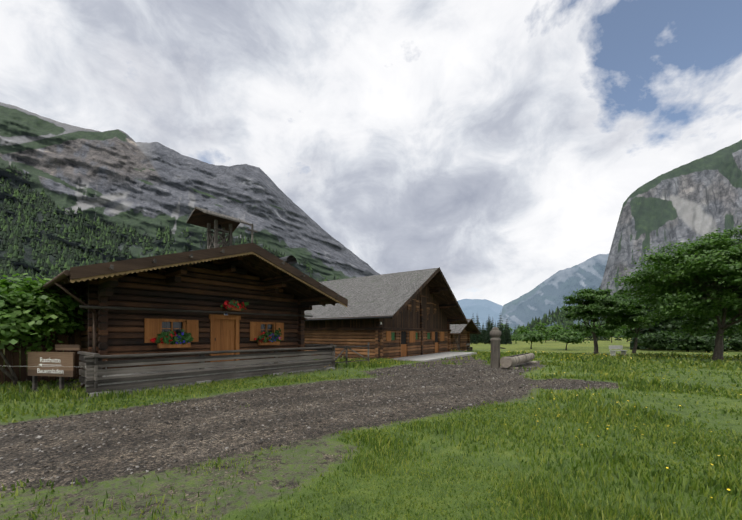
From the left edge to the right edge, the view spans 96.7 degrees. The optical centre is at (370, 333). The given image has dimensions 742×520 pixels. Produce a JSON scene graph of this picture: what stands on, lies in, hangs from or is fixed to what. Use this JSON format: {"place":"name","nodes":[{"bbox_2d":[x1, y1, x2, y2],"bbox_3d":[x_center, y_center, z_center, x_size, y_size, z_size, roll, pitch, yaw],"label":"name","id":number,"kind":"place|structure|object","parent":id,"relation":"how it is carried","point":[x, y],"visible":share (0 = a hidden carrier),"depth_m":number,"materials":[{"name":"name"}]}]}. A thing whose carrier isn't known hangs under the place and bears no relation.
{"place":"outdoors","nodes":[
{"label":"outdoors","id":0,"kind":"place"},
{"bbox_2d":[0,102,380,282],"bbox_3d":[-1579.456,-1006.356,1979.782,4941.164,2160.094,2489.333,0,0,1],"label":"mountain","id":1,"kind":"structure","parent":0,"point":[116,176],"depth_m":2184.05,"materials":[{"name":"grey stone"}]},
{"bbox_2d":[0,165,338,285],"bbox_3d":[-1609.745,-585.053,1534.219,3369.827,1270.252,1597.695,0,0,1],"label":"mountain slope forest","id":2,"kind":"object","parent":1,"relation":"on","point":[12,247],"visible":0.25,"depth_m":1704.07,"materials":[{"name":"green plant"}]},
{"bbox_2d":[0,337,741,519],"bbox_3d":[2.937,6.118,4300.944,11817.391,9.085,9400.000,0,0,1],"label":"ground","id":3,"kind":"structure","parent":0,"point":[325,450],"depth_m":4.62,"materials":[{"name":"green plant"}]},
{"bbox_2d":[0,273,87,385],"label":"tree","id":4,"kind":"object","parent":3,"relation":"on","point":[24,308],"visible":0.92,"depth_m":10.27,"materials":[{"name":"green plant"}]},
{"bbox_2d":[27,345,79,390],"bbox_3d":[-9.055,1.121,9.620,1.659,1.600,0.560,0,0,11],"label":"wooden sign","id":5,"kind":"object","parent":3,"relation":"on","point":[65,363],"visible":0.88,"depth_m":9.37,"materials":[{"name":"brown wood"}]},
{"bbox_2d":[37,368,62,373],"bbox_3d":[-9.087,1.047,9.345,0.924,0.131,0.007,0,0,11],"label":"sign lettering","id":6,"kind":"object","parent":5,"relation":"attached to","point":[45,371],"visible":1,"depth_m":9.37},
{"bbox_2d":[40,357,59,361],"bbox_3d":[-9.084,0.737,9.344,0.719,0.131,0.005,0,0,11],"label":"sign lettering","id":7,"kind":"object","parent":5,"relation":"attached to","point":[49,359],"visible":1,"depth_m":9.37},
{"bbox_2d":[0,206,347,396],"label":"log cabin","id":8,"kind":"object","parent":3,"relation":"on","point":[225,311],"visible":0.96,"depth_m":11.83,"materials":[{"name":"wood"}]},
{"bbox_2d":[0,364,617,488],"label":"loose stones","id":9,"kind":"object","parent":3,"relation":"on","point":[74,446],"visible":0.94,"depth_m":7.18,"materials":[{"name":"grey gravel"}]},
{"bbox_2d":[330,343,368,363],"bbox_3d":[-1.121,1.146,17.210,0.375,1.350,2.740,0,0,44],"label":"gate fence","id":10,"kind":"object","parent":3,"relation":"on","point":[346,348],"visible":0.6,"depth_m":17.21,"materials":[{"name":"grey wood"}]},
{"bbox_2d":[304,267,476,360],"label":"barn","id":11,"kind":"structure","parent":3,"relation":"on","point":[410,315],"depth_m":24.05,"materials":[{"name":"wood"}]},
{"bbox_2d":[450,319,480,350],"bbox_3d":[7.616,0.373,39.477,8.800,4.171,7.300,0,0,34],"label":"hut","id":12,"kind":"object","parent":3,"relation":"on","point":[460,337],"visible":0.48,"depth_m":37.85,"materials":[{"name":"wood"}]},
{"bbox_2d":[470,334,476,343],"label":"valley spruce","id":13,"kind":"object","parent":3,"relation":"on","point":[473,340],"visible":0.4,"depth_m":93.67,"materials":[{"name":"green plant"}]},
{"bbox_2d":[474,311,483,343],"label":"valley spruce","id":14,"kind":"object","parent":3,"relation":"on","point":[478,338],"visible":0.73,"depth_m":106.47,"materials":[{"name":"green plant"}]},
{"bbox_2d":[482,321,487,341],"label":"valley spruce","id":15,"kind":"object","parent":3,"relation":"on","point":[484,332],"visible":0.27,"depth_m":116.10,"materials":[{"name":"green plant"}]},
{"bbox_2d":[484,318,490,343],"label":"valley spruce","id":16,"kind":"object","parent":3,"relation":"on","point":[487,331],"visible":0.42,"depth_m":106.39,"materials":[{"name":"green plant"}]},
{"bbox_2d":[484,317,491,343],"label":"valley spruce","id":17,"kind":"object","parent":3,"relation":"on","point":[488,338],"visible":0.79,"depth_m":93.75,"materials":[{"name":"green plant"}]},
{"bbox_2d":[497,313,506,343],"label":"valley spruce","id":18,"kind":"object","parent":3,"relation":"on","point":[500,325],"visible":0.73,"depth_m":89.74,"materials":[{"name":"green plant"}]},
{"bbox_2d":[499,326,505,343],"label":"valley spruce","id":19,"kind":"object","parent":3,"relation":"on","point":[502,338],"visible":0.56,"depth_m":89.15,"materials":[{"name":"green plant"}]},
{"bbox_2d":[504,323,511,343],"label":"valley spruce","id":20,"kind":"object","parent":3,"relation":"on","point":[507,337],"visible":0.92,"depth_m":93.76,"materials":[{"name":"green plant"}]},
{"bbox_2d":[504,319,511,341],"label":"valley spruce","id":21,"kind":"object","parent":3,"relation":"on","point":[508,331],"visible":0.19,"depth_m":98.53,"materials":[{"name":"green plant"}]},
{"bbox_2d":[490,327,536,368],"bbox_3d":[7.386,0.754,16.974,1.298,2.170,4.400,0,0,39],"label":"log fountain","id":22,"kind":"object","parent":3,"relation":"on","point":[496,361],"visible":0.98,"depth_m":15.67,"materials":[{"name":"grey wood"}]},
{"bbox_2d":[511,334,520,342],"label":"maple tree","id":23,"kind":"object","parent":3,"relation":"on","point":[513,336],"visible":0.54,"depth_m":107.99,"materials":[{"name":"green plant"}]},
{"bbox_2d":[512,325,530,333],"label":"valley tree","id":24,"kind":"object","parent":3,"relation":"on","point":[520,328],"visible":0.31,"depth_m":196.15,"materials":[{"name":"green plant"}]},
{"bbox_2d":[514,329,546,348],"bbox_3d":[22.554,0.861,46.623,4.285,3.167,4.792,0,0,1],"label":"maple tree","id":25,"kind":"object","parent":3,"relation":"on","point":[528,335],"visible":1,"depth_m":45.90,"materials":[{"name":"green plant"}]},
{"bbox_2d":[529,323,561,341],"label":"valley tree","id":26,"kind":"object","parent":3,"relation":"on","point":[544,330],"visible":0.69,"depth_m":146.49,"materials":[{"name":"green plant"}]},
{"bbox_2d":[548,324,562,341],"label":"valley tree","id":27,"kind":"object","parent":3,"relation":"on","point":[557,326],"visible":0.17,"depth_m":167.46,"materials":[{"name":"green plant"}]},
{"bbox_2d":[551,329,589,349],"bbox_3d":[25.020,0.871,41.836,4.286,2.990,4.493,0,0,1],"label":"maple tree","id":28,"kind":"object","parent":3,"relation":"on","point":[567,336],"visible":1,"depth_m":41.08,"materials":[{"name":"green plant"}]},
{"bbox_2d":[569,321,592,341],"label":"valley tree","id":29,"kind":"object","parent":3,"relation":"on","point":[584,334],"visible":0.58,"depth_m":154.70,"materials":[{"name":"green plant"}]},
{"bbox_2d":[560,287,639,353],"bbox_3d":[20.171,-0.969,29.241,6.298,6.233,6.034,0,0,1],"label":"maple tree","id":30,"kind":"object","parent":3,"relation":"on","point":[597,304],"visible":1,"depth_m":28.39,"materials":[{"name":"green plant"}]},
{"bbox_2d":[595,323,625,342],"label":"valley tree","id":31,"kind":"object","parent":3,"relation":"on","point":[614,333],"visible":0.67,"depth_m":136.12,"materials":[{"name":"green plant"}]},
{"bbox_2d":[609,345,627,355],"bbox_3d":[20.292,1.421,27.074,1.795,0.950,0.419,0,0,-24],"label":"picnic bench","id":32,"kind":"object","parent":3,"relation":"on","point":[612,352],"depth_m":27.09,"materials":[{"name":"grey wood"}]},
{"bbox_2d":[617,322,634,341],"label":"valley tree","id":33,"kind":"object","parent":3,"relation":"on","point":[625,329],"visible":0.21,"depth_m":166.75,"materials":[{"name":"green plant"}]},
{"bbox_2d":[613,281,650,301],"bbox_3d":[43.222,-3.522,51.676,10.229,12.130,11.052,0,0,27],"label":"forest tree","id":34,"kind":"object","parent":3,"relation":"on","point":[620,292],"visible":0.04,"depth_m":52.09,"materials":[{"name":"green plant"}]},
{"bbox_2d":[609,298,657,352],"bbox_3d":[23.444,-0.522,29.140,3.722,5.356,3.498,0,0,1],"label":"maple tree","id":35,"kind":"object","parent":3,"relation":"on","point":[630,322],"visible":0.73,"depth_m":28.68,"materials":[{"name":"green plant"}]},
{"bbox_2d":[629,286,668,349],"bbox_3d":[38.291,-2.063,45.080,4.970,9.893,4.624,0,0,38],"label":"forest spruce","id":36,"kind":"object","parent":3,"relation":"on","point":[653,329],"visible":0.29,"depth_m":44.77,"materials":[{"name":"green plant"}]},
{"bbox_2d":[632,329,675,350],"bbox_3d":[35.076,0.915,41.308,4.735,2.946,5.083,0,0,1],"label":"forest bush","id":37,"kind":"object","parent":3,"relation":"on","point":[656,340],"visible":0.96,"depth_m":40.42,"materials":[{"name":"green plant"}]},
{"bbox_2d":[634,292,704,333],"bbox_3d":[41.495,-2.414,46.151,9.609,9.732,10.882,0,0,1],"label":"forest tree","id":38,"kind":"object","parent":3,"relation":"on","point":[647,308],"visible":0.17,"depth_m":45.53,"materials":[{"name":"green plant"}]},
{"bbox_2d":[606,223,741,359],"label":"maple tree","id":39,"kind":"object","parent":3,"relation":"on","point":[685,278],"visible":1,"depth_m":20.59,"materials":[{"name":"green plant"}]},
{"bbox_2d":[665,331,712,351],"bbox_3d":[35.946,0.942,37.224,4.592,2.736,4.978,0,0,42],"label":"forest bush","id":40,"kind":"object","parent":3,"relation":"on","point":[679,345],"visible":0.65,"depth_m":36.69,"materials":[{"name":"green plant"}]},
{"bbox_2d":[667,316,724,350],"bbox_3d":[40.474,-2.938,41.411,5.754,11.389,5.444,0,0,1],"label":"forest spruce","id":41,"kind":"object","parent":3,"relation":"on","point":[670,340],"visible":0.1,"depth_m":41.73,"materials":[{"name":"green plant"}]},
{"bbox_2d":[653,281,741,332],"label":"forest tree","id":42,"kind":"object","parent":3,"relation":"on","point":[711,323],"visible":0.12,"depth_m":40.12,"materials":[{"name":"green plant"}]},
{"bbox_2d":[668,333,733,351],"bbox_3d":[36.143,1.031,36.303,5.268,2.537,4.540,0,0,13],"label":"forest bush","id":43,"kind":"object","parent":3,"relation":"on","point":[708,347],"visible":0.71,"depth_m":35.42,"materials":[{"name":"green plant"}]},
{"bbox_2d":[712,307,741,337],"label":"forest tree","id":44,"kind":"object","parent":3,"relation":"on","point":[727,331],"depth_m":41.17,"materials":[{"name":"green plant"}]},
{"bbox_2d":[723,331,741,350],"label":"forest bush","id":45,"kind":"object","parent":3,"relation":"on","point":[736,344],"visible":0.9,"depth_m":37.43,"materials":[{"name":"green plant"}]},
{"bbox_2d":[0,349,741,519],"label":"meadow grass","id":46,"kind":"structure","parent":0,"point":[606,363],"depth_m":4.89,"materials":[{"name":"green plant"}]},
{"bbox_2d":[0,0,741,305],"label":"sky","id":47,"kind":"structure","parent":0,"point":[499,146],"materials":[{"name":"white"}]},
{"bbox_2d":[457,299,502,329],"bbox_3d":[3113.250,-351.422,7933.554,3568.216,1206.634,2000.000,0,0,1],"label":"mountain","id":48,"kind":"structure","parent":0,"point":[484,308],"depth_m":8507.17,"materials":[{"name":"blue stone"}]},
{"bbox_2d":[498,254,608,334],"bbox_3d":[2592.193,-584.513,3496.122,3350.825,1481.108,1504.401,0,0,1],"label":"mountain","id":49,"kind":"structure","parent":0,"point":[541,299],"depth_m":3929.80,"materials":[{"name":"stone"}]},
{"bbox_2d":[535,317,621,336],"bbox_3d":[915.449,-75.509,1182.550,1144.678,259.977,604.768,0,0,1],"label":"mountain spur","id":50,"kind":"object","parent":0,"point":[575,322],"visible":0.04,"depth_m":1280.58,"materials":[{"name":"green plant"}]},
{"bbox_2d":[513,304,645,336],"bbox_3d":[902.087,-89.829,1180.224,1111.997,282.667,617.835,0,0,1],"label":"forest","id":51,"kind":"object","parent":50,"relation":"on","point":[555,316],"visible":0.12,"depth_m":1347.68,"materials":[{"name":"green plant"}]},
{"bbox_2d":[600,140,741,296],"bbox_3d":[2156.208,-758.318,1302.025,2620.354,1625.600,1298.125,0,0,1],"label":"mountain cliff","id":52,"kind":"structure","parent":0,"point":[700,197],"depth_m":1491.82,"materials":[{"name":"grey stone"}]},
{"bbox_2d":[599,287,636,301],"bbox_3d":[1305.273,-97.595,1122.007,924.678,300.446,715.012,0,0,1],"label":"mountain slope forest","id":53,"kind":"object","parent":52,"relation":"on","point":[623,299],"depth_m":1315.09,"materials":[{"name":"green plant"}]}
]}

